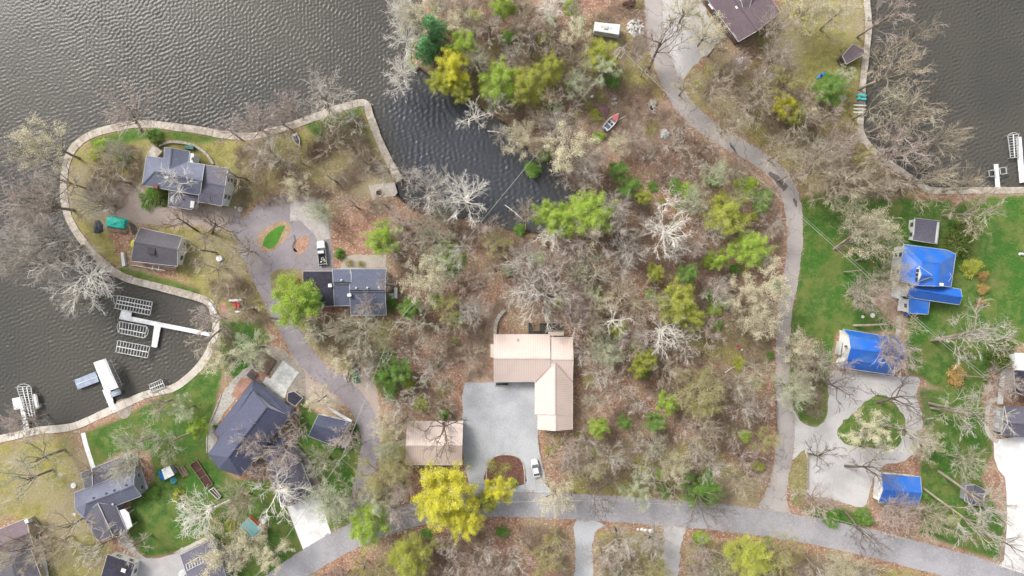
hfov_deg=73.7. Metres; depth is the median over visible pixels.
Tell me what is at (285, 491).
bare tree
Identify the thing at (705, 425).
bare tree
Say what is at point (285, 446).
bare tree
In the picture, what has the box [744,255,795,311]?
budding tree
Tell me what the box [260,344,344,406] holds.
gravel bank
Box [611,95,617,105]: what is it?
boulder heap
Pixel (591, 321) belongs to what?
bare tree
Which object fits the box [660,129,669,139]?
scrap heap
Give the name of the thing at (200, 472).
raised bed
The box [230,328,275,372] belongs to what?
budding tree
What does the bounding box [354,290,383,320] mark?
bare tree
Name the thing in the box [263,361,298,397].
white terrace
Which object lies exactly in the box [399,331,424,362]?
bare tree
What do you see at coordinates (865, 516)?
bush
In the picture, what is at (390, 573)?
budding tree
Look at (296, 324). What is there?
bare tree
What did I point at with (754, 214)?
bush
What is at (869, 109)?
bare tree
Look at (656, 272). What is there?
leafy tree
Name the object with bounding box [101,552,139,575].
garage
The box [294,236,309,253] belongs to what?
leaf bed
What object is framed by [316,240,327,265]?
pickup truck
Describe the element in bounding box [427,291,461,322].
budding tree
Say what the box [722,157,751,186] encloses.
bare tree
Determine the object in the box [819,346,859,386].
bare tree
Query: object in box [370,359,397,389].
leafy tree
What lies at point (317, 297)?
leafy tree
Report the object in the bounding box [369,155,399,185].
bare tree
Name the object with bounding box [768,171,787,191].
road patch
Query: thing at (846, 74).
budding tree
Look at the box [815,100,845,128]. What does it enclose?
bare tree
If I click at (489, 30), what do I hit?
bare tree
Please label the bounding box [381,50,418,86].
bare tree
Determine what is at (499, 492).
leafy tree
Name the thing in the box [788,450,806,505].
leaf island
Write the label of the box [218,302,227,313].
lake patio
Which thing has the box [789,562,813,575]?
bare tree
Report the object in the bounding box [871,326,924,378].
bare tree
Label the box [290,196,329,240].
concrete pad
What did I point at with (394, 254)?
bare tree
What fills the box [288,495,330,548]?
white pad
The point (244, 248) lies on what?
bare tree
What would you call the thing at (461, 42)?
leafy tree
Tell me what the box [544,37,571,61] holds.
bare tree
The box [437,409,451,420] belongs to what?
bush
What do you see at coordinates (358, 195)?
bare tree
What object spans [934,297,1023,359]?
bare tree
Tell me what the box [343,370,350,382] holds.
rock heap
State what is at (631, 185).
leafy tree
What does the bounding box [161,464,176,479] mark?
shed
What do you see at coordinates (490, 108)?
bush
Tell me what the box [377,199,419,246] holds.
bare tree
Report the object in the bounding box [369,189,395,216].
bare tree
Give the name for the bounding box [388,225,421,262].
bare tree
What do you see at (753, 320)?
budding tree
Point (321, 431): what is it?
shed
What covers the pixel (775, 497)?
side lane
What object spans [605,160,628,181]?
leafy tree
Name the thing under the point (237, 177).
bare tree
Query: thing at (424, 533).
bush
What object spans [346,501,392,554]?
leafy tree
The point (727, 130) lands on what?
bare tree
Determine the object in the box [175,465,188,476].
lumber pile
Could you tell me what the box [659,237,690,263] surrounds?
bare tree
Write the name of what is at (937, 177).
bare tree
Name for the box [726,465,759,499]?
bare tree
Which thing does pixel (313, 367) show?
lane
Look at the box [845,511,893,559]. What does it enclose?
bare tree
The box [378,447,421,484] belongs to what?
budding tree
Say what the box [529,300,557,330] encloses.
bare tree
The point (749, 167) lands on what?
power line
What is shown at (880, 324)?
bare tree
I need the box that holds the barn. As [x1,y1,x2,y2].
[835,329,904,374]
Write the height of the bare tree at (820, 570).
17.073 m
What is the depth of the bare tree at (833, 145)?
154.38 m
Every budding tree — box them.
[1,114,80,173]
[166,392,194,424]
[188,514,249,575]
[200,331,242,379]
[225,521,271,570]
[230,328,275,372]
[253,532,294,575]
[280,168,312,201]
[299,478,354,529]
[301,197,334,227]
[301,385,336,412]
[324,346,355,377]
[348,553,372,575]
[349,453,401,506]
[360,486,396,521]
[367,407,401,441]
[370,318,399,347]
[372,431,403,464]
[374,552,399,575]
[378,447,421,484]
[395,0,443,42]
[396,253,451,308]
[406,529,446,570]
[420,243,465,284]
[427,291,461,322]
[444,0,485,36]
[479,224,513,259]
[501,120,542,161]
[527,534,568,575]
[533,473,576,519]
[540,119,601,173]
[558,14,592,53]
[562,67,593,101]
[584,53,621,88]
[585,285,612,314]
[591,328,629,372]
[606,129,634,157]
[616,468,655,512]
[632,543,675,575]
[659,448,693,488]
[664,0,706,33]
[668,362,725,421]
[672,179,711,217]
[684,8,731,55]
[688,389,721,420]
[698,156,735,185]
[722,271,766,310]
[734,299,787,340]
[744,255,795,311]
[749,425,783,453]
[757,523,808,575]
[764,368,817,412]
[770,66,806,102]
[773,326,819,369]
[775,0,834,38]
[818,0,863,33]
[823,548,862,575]
[832,203,905,262]
[834,62,856,88]
[837,405,895,456]
[847,143,881,173]
[907,422,946,467]
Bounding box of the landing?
[251,352,275,374]
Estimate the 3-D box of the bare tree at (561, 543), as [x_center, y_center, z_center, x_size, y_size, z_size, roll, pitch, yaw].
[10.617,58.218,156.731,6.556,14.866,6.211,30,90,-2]
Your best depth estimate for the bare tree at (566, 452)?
156.01 m
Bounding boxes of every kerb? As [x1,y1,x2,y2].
[206,394,221,452]
[486,454,524,485]
[538,436,549,488]
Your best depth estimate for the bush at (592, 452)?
163.09 m
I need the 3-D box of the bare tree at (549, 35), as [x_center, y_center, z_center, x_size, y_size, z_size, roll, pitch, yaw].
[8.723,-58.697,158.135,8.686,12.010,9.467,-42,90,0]
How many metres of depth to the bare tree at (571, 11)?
155.90 m
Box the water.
[0,0,1023,434]
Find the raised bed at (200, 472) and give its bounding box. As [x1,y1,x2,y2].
[190,460,212,487]
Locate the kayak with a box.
[816,72,825,78]
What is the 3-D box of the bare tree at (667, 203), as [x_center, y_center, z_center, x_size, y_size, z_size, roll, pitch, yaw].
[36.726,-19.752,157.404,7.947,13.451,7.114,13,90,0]
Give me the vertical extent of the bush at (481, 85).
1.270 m
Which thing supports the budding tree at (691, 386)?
on the ground at (824, 310)
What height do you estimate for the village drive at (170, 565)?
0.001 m
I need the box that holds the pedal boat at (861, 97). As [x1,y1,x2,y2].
[856,94,866,100]
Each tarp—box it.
[94,220,102,232]
[106,216,127,228]
[158,470,164,480]
[593,104,609,118]
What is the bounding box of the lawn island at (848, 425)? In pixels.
[837,394,905,449]
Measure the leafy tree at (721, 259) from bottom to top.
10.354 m
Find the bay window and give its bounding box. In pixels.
[491,344,493,357]
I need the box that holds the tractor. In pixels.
[351,365,358,381]
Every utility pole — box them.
[614,45,625,60]
[962,375,984,377]
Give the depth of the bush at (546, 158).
163.37 m
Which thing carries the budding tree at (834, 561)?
on the ground at (824, 310)
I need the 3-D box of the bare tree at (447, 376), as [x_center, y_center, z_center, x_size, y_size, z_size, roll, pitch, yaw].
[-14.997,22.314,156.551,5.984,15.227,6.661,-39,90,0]
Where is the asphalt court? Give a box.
[224,193,333,272]
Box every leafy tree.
[185,416,210,439]
[258,272,321,331]
[297,288,324,317]
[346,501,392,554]
[363,216,404,258]
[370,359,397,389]
[386,355,414,387]
[387,531,432,575]
[396,296,424,320]
[410,460,479,522]
[414,477,461,534]
[424,64,455,95]
[435,45,472,82]
[441,494,485,546]
[442,69,460,95]
[444,28,479,61]
[451,78,474,104]
[473,489,499,513]
[476,55,516,103]
[483,475,514,506]
[488,0,516,19]
[505,63,548,109]
[529,198,557,228]
[531,48,567,86]
[539,199,581,239]
[560,188,620,247]
[577,34,620,77]
[586,417,611,439]
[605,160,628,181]
[616,413,632,429]
[618,173,643,198]
[627,358,648,379]
[632,343,657,371]
[635,187,653,205]
[642,410,666,432]
[644,262,664,282]
[652,275,698,324]
[653,390,680,415]
[675,261,698,284]
[676,472,716,511]
[677,305,705,333]
[698,478,727,508]
[701,188,751,240]
[706,247,729,269]
[721,532,782,575]
[724,229,777,271]
[769,90,796,122]
[782,101,808,125]
[809,70,849,105]
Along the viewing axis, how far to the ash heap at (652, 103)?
163.43 m
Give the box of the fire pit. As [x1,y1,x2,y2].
[375,189,383,196]
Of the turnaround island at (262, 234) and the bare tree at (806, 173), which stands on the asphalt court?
the turnaround island at (262, 234)
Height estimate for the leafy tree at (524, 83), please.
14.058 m
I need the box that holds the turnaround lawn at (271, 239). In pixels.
[262,225,284,248]
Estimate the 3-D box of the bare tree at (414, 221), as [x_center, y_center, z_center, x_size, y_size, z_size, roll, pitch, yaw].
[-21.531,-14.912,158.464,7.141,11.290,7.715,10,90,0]
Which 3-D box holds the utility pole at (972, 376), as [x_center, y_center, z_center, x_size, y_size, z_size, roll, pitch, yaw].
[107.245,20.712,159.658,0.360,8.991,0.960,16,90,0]
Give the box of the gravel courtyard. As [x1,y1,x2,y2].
[462,382,549,492]
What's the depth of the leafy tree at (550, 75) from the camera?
155.91 m
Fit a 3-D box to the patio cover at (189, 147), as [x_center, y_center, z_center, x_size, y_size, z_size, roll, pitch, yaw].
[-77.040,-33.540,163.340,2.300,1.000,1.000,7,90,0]
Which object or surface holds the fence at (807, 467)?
on the ground at (824, 310)
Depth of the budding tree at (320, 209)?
157.68 m
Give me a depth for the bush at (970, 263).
162.72 m
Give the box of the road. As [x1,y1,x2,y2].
[265,492,1023,575]
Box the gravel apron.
[662,0,723,80]
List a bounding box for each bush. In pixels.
[86,149,98,160]
[93,137,107,150]
[137,187,159,212]
[144,127,162,139]
[146,486,159,498]
[172,488,185,502]
[206,510,221,530]
[224,518,240,533]
[333,247,345,259]
[344,256,355,267]
[383,383,399,399]
[386,291,396,307]
[404,379,416,391]
[412,392,429,411]
[420,527,433,539]
[429,294,443,310]
[435,381,450,398]
[436,239,465,267]
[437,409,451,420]
[445,310,465,329]
[450,336,460,346]
[467,9,480,23]
[478,80,493,96]
[485,97,504,112]
[486,457,500,471]
[492,467,506,485]
[494,526,509,538]
[499,29,516,43]
[500,462,510,472]
[502,265,514,276]
[508,95,516,105]
[508,477,518,489]
[513,223,526,237]
[523,161,541,177]
[527,251,544,265]
[532,100,547,111]
[536,31,548,43]
[536,80,548,91]
[539,149,551,161]
[543,443,556,457]
[545,100,561,115]
[545,526,565,546]
[546,16,557,26]
[553,295,564,306]
[562,0,579,14]
[562,107,582,126]
[570,16,586,30]
[573,427,585,437]
[578,370,596,387]
[583,98,592,109]
[584,286,602,296]
[584,445,600,461]
[585,328,598,348]
[588,250,604,265]
[589,108,603,122]
[592,132,605,144]
[593,470,602,480]
[594,89,607,102]
[602,481,613,493]
[604,73,622,89]
[609,321,628,339]
[615,478,633,496]
[629,338,640,350]
[631,455,649,472]
[638,462,651,474]
[640,366,651,378]
[643,288,656,300]
[644,119,659,138]
[647,181,660,192]
[654,467,663,480]
[656,483,672,500]
[657,197,665,208]
[665,455,684,474]
[667,177,683,195]
[671,199,689,214]
[677,181,697,199]
[684,321,697,332]
[690,399,704,410]
[692,530,710,545]
[699,256,715,269]
[701,288,716,300]
[701,466,712,476]
[702,172,720,187]
[705,301,722,316]
[713,321,722,330]
[719,295,731,310]
[721,426,738,443]
[728,263,743,275]
[732,175,760,201]
[732,356,745,370]
[737,429,752,443]
[748,187,773,214]
[749,211,757,221]
[751,460,765,471]
[752,374,769,389]
[767,351,774,358]
[768,280,782,291]
[820,508,841,529]
[855,508,874,525]
[896,229,909,243]
[920,489,929,501]
[937,471,948,484]
[946,362,967,389]
[947,514,960,525]
[958,257,986,279]
[975,298,986,306]
[976,270,989,281]
[976,283,989,294]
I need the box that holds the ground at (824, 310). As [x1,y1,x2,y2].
[0,0,1023,575]
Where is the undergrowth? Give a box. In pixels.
[84,0,920,575]
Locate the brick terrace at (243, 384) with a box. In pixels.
[231,372,267,398]
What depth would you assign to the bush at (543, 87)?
163.28 m
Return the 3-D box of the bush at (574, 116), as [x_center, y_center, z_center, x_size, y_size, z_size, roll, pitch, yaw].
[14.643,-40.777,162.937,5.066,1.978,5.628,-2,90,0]
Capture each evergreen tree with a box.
[412,35,443,68]
[418,12,452,52]
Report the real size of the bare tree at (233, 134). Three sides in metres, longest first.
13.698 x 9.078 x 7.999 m
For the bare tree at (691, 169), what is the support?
on the ground at (824, 310)
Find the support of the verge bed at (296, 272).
on the ground at (824, 310)
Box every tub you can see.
[170,477,176,483]
[246,369,257,379]
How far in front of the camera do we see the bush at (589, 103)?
163.29 m
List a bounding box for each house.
[0,516,48,575]
[74,454,145,539]
[130,228,186,270]
[141,145,233,209]
[174,534,237,575]
[208,379,315,506]
[303,269,386,315]
[491,322,573,430]
[702,0,779,44]
[890,244,962,314]
[992,353,1023,437]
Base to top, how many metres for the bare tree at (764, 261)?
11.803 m
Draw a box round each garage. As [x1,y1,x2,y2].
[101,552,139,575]
[405,414,462,464]
[873,472,921,506]
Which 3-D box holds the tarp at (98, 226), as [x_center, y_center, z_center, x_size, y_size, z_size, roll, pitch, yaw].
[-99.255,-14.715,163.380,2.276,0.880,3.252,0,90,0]
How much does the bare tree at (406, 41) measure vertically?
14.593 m
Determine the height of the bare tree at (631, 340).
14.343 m
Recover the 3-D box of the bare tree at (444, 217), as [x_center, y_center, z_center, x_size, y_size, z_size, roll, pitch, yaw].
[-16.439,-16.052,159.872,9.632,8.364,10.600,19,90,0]
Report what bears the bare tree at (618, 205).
on the ground at (824, 310)
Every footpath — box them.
[81,433,94,467]
[113,174,142,192]
[118,538,140,558]
[277,432,321,496]
[895,316,900,337]
[984,397,998,443]
[997,366,1007,403]
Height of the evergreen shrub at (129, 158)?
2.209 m
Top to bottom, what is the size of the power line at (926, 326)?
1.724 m
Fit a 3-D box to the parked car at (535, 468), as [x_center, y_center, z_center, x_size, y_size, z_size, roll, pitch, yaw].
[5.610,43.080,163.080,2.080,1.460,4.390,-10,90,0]
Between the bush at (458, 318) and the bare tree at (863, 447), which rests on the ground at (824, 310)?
the bush at (458, 318)
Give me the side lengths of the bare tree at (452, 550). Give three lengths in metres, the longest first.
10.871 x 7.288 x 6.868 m
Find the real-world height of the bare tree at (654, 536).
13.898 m
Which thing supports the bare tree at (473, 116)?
on the ground at (824, 310)
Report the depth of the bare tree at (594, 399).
156.05 m
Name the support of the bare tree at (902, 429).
on the lawn island at (848, 425)
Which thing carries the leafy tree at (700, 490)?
on the ground at (824, 310)
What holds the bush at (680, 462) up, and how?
on the ground at (824, 310)
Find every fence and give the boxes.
[773,378,777,433]
[806,454,808,488]
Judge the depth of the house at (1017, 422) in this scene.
160.32 m
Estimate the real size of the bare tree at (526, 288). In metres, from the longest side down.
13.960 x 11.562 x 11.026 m
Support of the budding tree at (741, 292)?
on the ground at (824, 310)
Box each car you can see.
[179,570,185,575]
[530,458,539,477]
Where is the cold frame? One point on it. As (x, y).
(217, 494)
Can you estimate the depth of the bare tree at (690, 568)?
157.19 m
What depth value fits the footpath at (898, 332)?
163.79 m
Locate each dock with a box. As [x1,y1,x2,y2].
[12,397,28,429]
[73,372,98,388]
[102,390,114,409]
[110,388,121,396]
[119,310,210,347]
[994,164,1000,186]
[1015,137,1023,182]
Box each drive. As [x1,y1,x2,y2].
[103,183,240,229]
[121,533,186,575]
[352,369,380,427]
[573,520,603,575]
[663,526,686,575]
[792,370,922,506]
[994,437,1023,573]
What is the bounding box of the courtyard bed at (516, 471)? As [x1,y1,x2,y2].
[484,455,526,485]
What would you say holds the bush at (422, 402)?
on the ground at (824, 310)
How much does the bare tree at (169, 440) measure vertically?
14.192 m
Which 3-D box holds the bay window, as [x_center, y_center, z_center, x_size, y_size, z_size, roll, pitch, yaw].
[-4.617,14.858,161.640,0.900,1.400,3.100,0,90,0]
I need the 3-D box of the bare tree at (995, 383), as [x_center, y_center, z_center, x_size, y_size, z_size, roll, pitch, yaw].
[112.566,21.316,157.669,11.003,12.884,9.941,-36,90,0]
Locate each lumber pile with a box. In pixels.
[107,226,127,233]
[129,222,134,234]
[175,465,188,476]
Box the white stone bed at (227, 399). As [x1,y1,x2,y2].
[207,363,258,452]
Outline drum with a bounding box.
[216,255,222,260]
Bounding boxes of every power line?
[264,461,339,568]
[341,330,391,458]
[392,50,620,328]
[573,500,815,514]
[594,498,801,510]
[621,49,860,269]
[640,64,862,268]
[820,515,919,543]
[861,270,982,376]
[871,276,985,375]
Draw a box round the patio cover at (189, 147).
[184,145,195,150]
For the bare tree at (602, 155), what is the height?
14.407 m
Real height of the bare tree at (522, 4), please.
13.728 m
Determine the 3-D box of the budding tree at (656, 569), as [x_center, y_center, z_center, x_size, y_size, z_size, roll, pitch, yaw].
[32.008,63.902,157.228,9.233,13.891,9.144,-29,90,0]
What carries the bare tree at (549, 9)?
on the ground at (824, 310)
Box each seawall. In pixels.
[0,305,219,442]
[60,99,402,306]
[406,35,417,70]
[857,0,1023,193]
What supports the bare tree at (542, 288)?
on the ground at (824, 310)
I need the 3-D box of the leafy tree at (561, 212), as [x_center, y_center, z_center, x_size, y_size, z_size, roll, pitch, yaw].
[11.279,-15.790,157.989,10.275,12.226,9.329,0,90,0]
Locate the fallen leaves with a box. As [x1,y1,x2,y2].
[224,0,1023,575]
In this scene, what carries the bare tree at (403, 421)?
on the ground at (824, 310)
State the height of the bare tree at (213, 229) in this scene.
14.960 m
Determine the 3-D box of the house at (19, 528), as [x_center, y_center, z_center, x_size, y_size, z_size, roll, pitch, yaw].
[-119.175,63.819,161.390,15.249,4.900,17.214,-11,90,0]
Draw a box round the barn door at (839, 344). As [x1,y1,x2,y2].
[835,341,841,354]
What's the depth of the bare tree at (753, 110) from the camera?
157.71 m
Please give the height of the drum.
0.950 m
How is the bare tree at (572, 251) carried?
on the ground at (824, 310)
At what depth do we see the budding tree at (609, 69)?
156.18 m
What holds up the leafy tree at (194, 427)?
on the ground at (824, 310)
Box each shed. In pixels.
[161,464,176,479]
[240,515,267,537]
[308,406,351,445]
[908,218,939,243]
[960,482,984,505]
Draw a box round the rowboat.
[293,133,299,145]
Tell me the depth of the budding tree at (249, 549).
156.46 m
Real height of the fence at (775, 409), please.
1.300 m
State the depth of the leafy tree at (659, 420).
157.36 m
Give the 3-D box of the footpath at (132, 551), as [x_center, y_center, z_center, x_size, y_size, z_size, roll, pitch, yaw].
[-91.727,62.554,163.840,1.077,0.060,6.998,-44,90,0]
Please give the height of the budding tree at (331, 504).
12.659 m
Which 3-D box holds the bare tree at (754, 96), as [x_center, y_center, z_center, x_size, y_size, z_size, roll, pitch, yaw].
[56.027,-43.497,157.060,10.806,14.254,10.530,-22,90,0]
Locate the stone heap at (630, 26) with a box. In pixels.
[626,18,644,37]
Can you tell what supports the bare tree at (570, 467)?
on the ground at (824, 310)
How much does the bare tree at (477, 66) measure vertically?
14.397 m
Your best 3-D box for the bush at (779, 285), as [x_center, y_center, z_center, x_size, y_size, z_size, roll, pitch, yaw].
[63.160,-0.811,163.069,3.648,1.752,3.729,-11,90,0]
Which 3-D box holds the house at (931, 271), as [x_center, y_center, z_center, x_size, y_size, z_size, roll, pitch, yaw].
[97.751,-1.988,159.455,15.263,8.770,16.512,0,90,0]
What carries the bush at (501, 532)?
on the ground at (824, 310)
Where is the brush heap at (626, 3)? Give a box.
[623,0,636,8]
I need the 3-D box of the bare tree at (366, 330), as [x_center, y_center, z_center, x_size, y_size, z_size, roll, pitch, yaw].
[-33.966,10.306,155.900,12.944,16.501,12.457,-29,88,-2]
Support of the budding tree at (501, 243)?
on the ground at (824, 310)
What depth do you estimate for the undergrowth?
163.58 m
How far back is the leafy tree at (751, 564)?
154.25 m
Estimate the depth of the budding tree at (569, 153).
153.65 m
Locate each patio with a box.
[116,398,131,418]
[132,467,147,489]
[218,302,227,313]
[340,255,385,268]
[369,182,397,199]
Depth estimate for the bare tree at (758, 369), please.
154.06 m
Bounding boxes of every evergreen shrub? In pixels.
[114,147,133,167]
[149,135,165,148]
[151,189,168,206]
[942,226,973,261]
[948,218,977,244]
[984,345,1015,372]
[985,357,1002,372]
[993,334,1017,354]
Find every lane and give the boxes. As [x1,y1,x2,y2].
[226,217,380,523]
[644,0,802,512]
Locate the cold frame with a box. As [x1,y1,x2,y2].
[209,487,221,498]
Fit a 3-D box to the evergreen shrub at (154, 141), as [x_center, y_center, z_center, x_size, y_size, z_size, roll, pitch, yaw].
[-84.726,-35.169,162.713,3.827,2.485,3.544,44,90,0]
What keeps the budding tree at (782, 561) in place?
on the ground at (824, 310)
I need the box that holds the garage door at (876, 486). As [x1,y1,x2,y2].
[873,477,879,496]
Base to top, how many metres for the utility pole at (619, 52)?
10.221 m
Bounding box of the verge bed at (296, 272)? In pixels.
[270,269,302,298]
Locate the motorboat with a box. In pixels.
[603,112,620,130]
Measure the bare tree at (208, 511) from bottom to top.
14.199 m
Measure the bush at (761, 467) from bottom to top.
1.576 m
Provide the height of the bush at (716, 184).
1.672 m
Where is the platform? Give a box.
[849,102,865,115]
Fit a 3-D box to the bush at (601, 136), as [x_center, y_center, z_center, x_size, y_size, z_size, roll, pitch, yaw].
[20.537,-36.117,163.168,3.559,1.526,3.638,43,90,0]
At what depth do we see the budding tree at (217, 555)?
155.16 m
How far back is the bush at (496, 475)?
163.49 m
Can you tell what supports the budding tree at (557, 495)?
on the ground at (824, 310)
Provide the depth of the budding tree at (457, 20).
156.91 m
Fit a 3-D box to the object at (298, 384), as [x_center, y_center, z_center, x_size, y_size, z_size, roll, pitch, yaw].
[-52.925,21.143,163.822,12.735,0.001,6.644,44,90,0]
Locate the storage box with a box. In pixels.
[387,288,397,298]
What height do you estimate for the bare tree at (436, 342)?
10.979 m
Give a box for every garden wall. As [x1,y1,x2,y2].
[121,252,126,265]
[158,141,214,164]
[493,309,505,334]
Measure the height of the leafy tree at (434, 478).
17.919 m
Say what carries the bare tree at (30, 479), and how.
on the ground at (824, 310)
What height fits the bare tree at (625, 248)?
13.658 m
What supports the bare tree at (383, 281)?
on the ground at (824, 310)
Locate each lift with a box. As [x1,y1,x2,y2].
[15,384,35,418]
[32,393,39,408]
[94,359,124,391]
[114,295,152,315]
[116,340,150,357]
[117,321,149,337]
[148,378,164,392]
[1004,132,1019,158]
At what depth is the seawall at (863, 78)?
163.72 m
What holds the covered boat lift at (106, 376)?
in the water
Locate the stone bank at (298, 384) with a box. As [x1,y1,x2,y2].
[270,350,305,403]
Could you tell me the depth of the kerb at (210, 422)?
163.66 m
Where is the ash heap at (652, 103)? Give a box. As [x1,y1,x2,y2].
[648,99,656,113]
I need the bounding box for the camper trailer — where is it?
[590,22,620,38]
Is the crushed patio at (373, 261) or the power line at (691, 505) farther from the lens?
the crushed patio at (373, 261)
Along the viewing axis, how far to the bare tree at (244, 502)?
155.40 m
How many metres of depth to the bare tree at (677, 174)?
153.79 m
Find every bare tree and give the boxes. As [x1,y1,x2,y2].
[0,129,58,170]
[0,157,74,245]
[0,209,78,278]
[0,233,60,283]
[0,402,50,439]
[0,424,69,479]
[0,458,59,507]
[0,523,44,575]
[18,530,70,569]
[19,214,111,291]
[29,156,93,209]
[35,504,98,553]
[40,251,123,316]
[53,284,98,318]
[64,177,121,219]
[68,521,129,575]
[73,459,105,486]
[82,148,131,199]
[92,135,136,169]
[97,79,166,140]
[100,443,140,490]
[108,415,158,470]
[115,532,155,569]
[136,429,198,471]
[140,385,178,426]
[153,201,198,231]
[158,163,198,202]
[169,484,229,544]
[180,229,217,274]
[184,321,221,361]
[189,292,232,340]
[192,195,248,250]
[193,246,251,303]
[209,110,243,145]
[214,158,256,190]
[214,479,262,528]
[219,232,260,271]
[222,289,263,325]
[226,101,279,152]
[228,418,263,457]
[243,452,282,490]
[248,127,292,172]
[250,461,315,525]
[251,422,303,475]
[261,104,299,143]
[266,85,308,128]
[278,145,311,177]
[280,409,307,444]
[284,313,320,337]
[293,62,357,131]
[298,305,348,347]
[300,441,342,487]
[311,130,345,158]
[315,161,347,193]
[325,309,362,342]
[325,472,374,517]
[325,566,349,575]
[326,419,367,455]
[330,97,374,134]
[335,190,370,217]
[335,306,389,358]
[339,329,381,372]
[340,140,389,180]
[347,345,391,391]
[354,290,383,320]
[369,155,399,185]
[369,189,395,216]
[370,488,419,534]
[375,270,395,292]
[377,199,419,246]
[377,333,403,364]
[378,0,417,27]
[378,384,414,424]
[378,397,426,447]
[381,15,422,59]
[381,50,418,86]
[382,68,410,101]
[382,241,405,269]
[385,473,413,507]
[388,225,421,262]
[389,301,445,345]
[390,163,426,197]
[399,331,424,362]
[401,376,430,406]
[403,164,462,217]
[403,208,432,238]
[412,217,456,257]
[413,347,454,387]
[416,402,467,464]
[419,325,452,361]
[421,0,455,23]
[421,203,457,238]
[424,394,457,427]
[430,375,453,401]
[434,171,488,226]
[435,530,462,561]
[438,551,464,575]
[439,231,477,270]
[441,310,470,339]
[442,265,481,301]
[447,0,479,25]
[455,343,484,371]
[456,96,489,128]
[456,293,490,331]
[458,547,493,575]
[460,41,488,74]
[467,272,489,296]
[468,12,506,49]
[468,210,505,249]
[474,538,502,565]
[478,88,514,121]
[480,254,508,279]
[484,558,508,575]
[488,125,508,145]
[493,546,535,575]
[497,44,524,69]
[497,246,578,331]
[500,265,542,308]
[506,236,548,279]
[507,10,536,44]
[507,533,530,555]
[508,0,534,21]
[509,197,540,229]
[512,19,546,58]
[527,107,551,132]
[529,129,560,162]
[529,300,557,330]
[530,0,567,26]
[530,13,568,52]
[533,219,572,253]
[536,100,583,144]
[538,86,568,122]
[538,452,559,475]
[541,528,573,556]
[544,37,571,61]
[548,295,603,348]
[549,434,587,468]
[550,158,582,189]
[551,452,587,484]
[553,231,595,273]
[554,254,585,285]
[557,99,582,133]
[557,281,594,312]
[563,0,587,28]
[564,248,615,301]
[565,175,600,203]
[566,48,591,75]
[566,426,600,455]
[569,149,606,190]
[570,210,620,258]
[571,339,597,367]
[577,450,605,481]
[578,311,614,340]
[578,468,624,526]
[580,381,613,416]
[582,141,610,168]
[583,357,616,390]
[583,541,621,575]
[591,523,640,570]
[592,189,636,225]
[592,299,634,337]
[593,240,622,272]
[597,440,631,476]
[599,561,635,575]
[604,257,637,285]
[604,273,659,328]
[605,366,635,403]
[606,218,636,245]
[609,227,653,268]
[610,549,653,575]
[615,321,652,358]
[620,120,652,152]
[622,386,654,416]
[623,305,658,335]
[624,25,657,69]
[628,54,660,79]
[629,451,666,489]
[631,432,653,452]
[632,519,676,562]
[634,12,692,72]
[634,212,657,235]
[637,429,670,462]
[639,143,658,164]
[639,305,689,358]
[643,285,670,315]
[644,201,692,259]
[652,354,691,391]
[652,477,689,512]
[658,188,684,215]
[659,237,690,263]
[660,163,685,190]
[662,126,691,159]
[667,329,705,365]
[669,115,699,136]
[671,65,705,105]
[672,417,700,445]
[677,557,709,575]
[681,153,710,179]
[681,231,709,257]
[681,478,739,540]
[683,407,725,449]
[683,433,713,464]
[684,312,725,350]
[685,533,720,567]
[691,63,737,105]
[691,132,726,156]
[692,207,710,233]
[695,448,731,486]
[697,275,739,310]
[699,31,736,58]
[702,217,731,247]
[705,343,726,367]
[705,561,732,575]
[706,363,736,395]
[707,98,755,146]
[711,548,740,575]
[718,426,750,447]
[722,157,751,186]
[723,387,766,426]
[724,46,752,74]
[724,307,745,330]
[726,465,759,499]
[727,435,765,480]
[728,220,755,250]
[729,187,753,210]
[732,366,763,399]
[733,72,779,123]
[734,101,768,129]
[746,358,778,388]
[746,395,780,421]
[746,466,772,489]
[750,186,779,211]
[751,69,778,91]
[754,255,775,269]
[756,32,799,81]
[757,1,802,48]
[760,210,790,238]
[761,126,812,180]
[776,346,819,383]
[777,161,806,187]
[783,81,824,110]
[783,95,833,140]
[788,478,844,528]
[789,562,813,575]
[793,140,852,198]
[797,125,828,158]
[801,552,831,575]
[803,346,837,381]
[805,431,848,473]
[807,178,848,209]
[808,127,857,170]
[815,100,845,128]
[816,149,878,214]
[818,365,865,411]
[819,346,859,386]
[833,119,874,157]
[833,203,891,248]
[840,423,892,467]
[841,270,893,317]
[844,449,911,498]
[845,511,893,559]
[848,162,903,204]
[851,78,913,124]
[851,552,890,575]
[852,299,929,353]
[855,228,906,266]
[856,0,915,45]
[858,29,937,102]
[862,115,934,195]
[865,373,939,431]
[866,252,919,297]
[869,78,953,154]
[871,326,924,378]
[875,486,920,542]
[879,407,936,458]
[881,12,948,56]
[892,150,965,213]
[900,120,976,162]
[903,498,959,544]
[922,487,1008,550]
[928,383,989,438]
[929,381,1019,446]
[930,313,997,369]
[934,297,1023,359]
[937,470,1022,534]
[940,183,1007,241]
[941,159,989,204]
[942,443,997,484]
[979,528,1023,573]
[982,360,1023,403]
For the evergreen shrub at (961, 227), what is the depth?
162.34 m
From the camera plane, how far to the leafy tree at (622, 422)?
159.18 m
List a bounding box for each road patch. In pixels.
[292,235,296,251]
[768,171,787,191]
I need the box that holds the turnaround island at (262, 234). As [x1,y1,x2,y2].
[257,221,290,251]
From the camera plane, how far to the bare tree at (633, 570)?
155.79 m
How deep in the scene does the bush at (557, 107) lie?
163.09 m
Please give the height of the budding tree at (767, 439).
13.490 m
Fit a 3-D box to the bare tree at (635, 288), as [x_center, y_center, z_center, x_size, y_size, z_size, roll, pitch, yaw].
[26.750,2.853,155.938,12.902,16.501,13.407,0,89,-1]

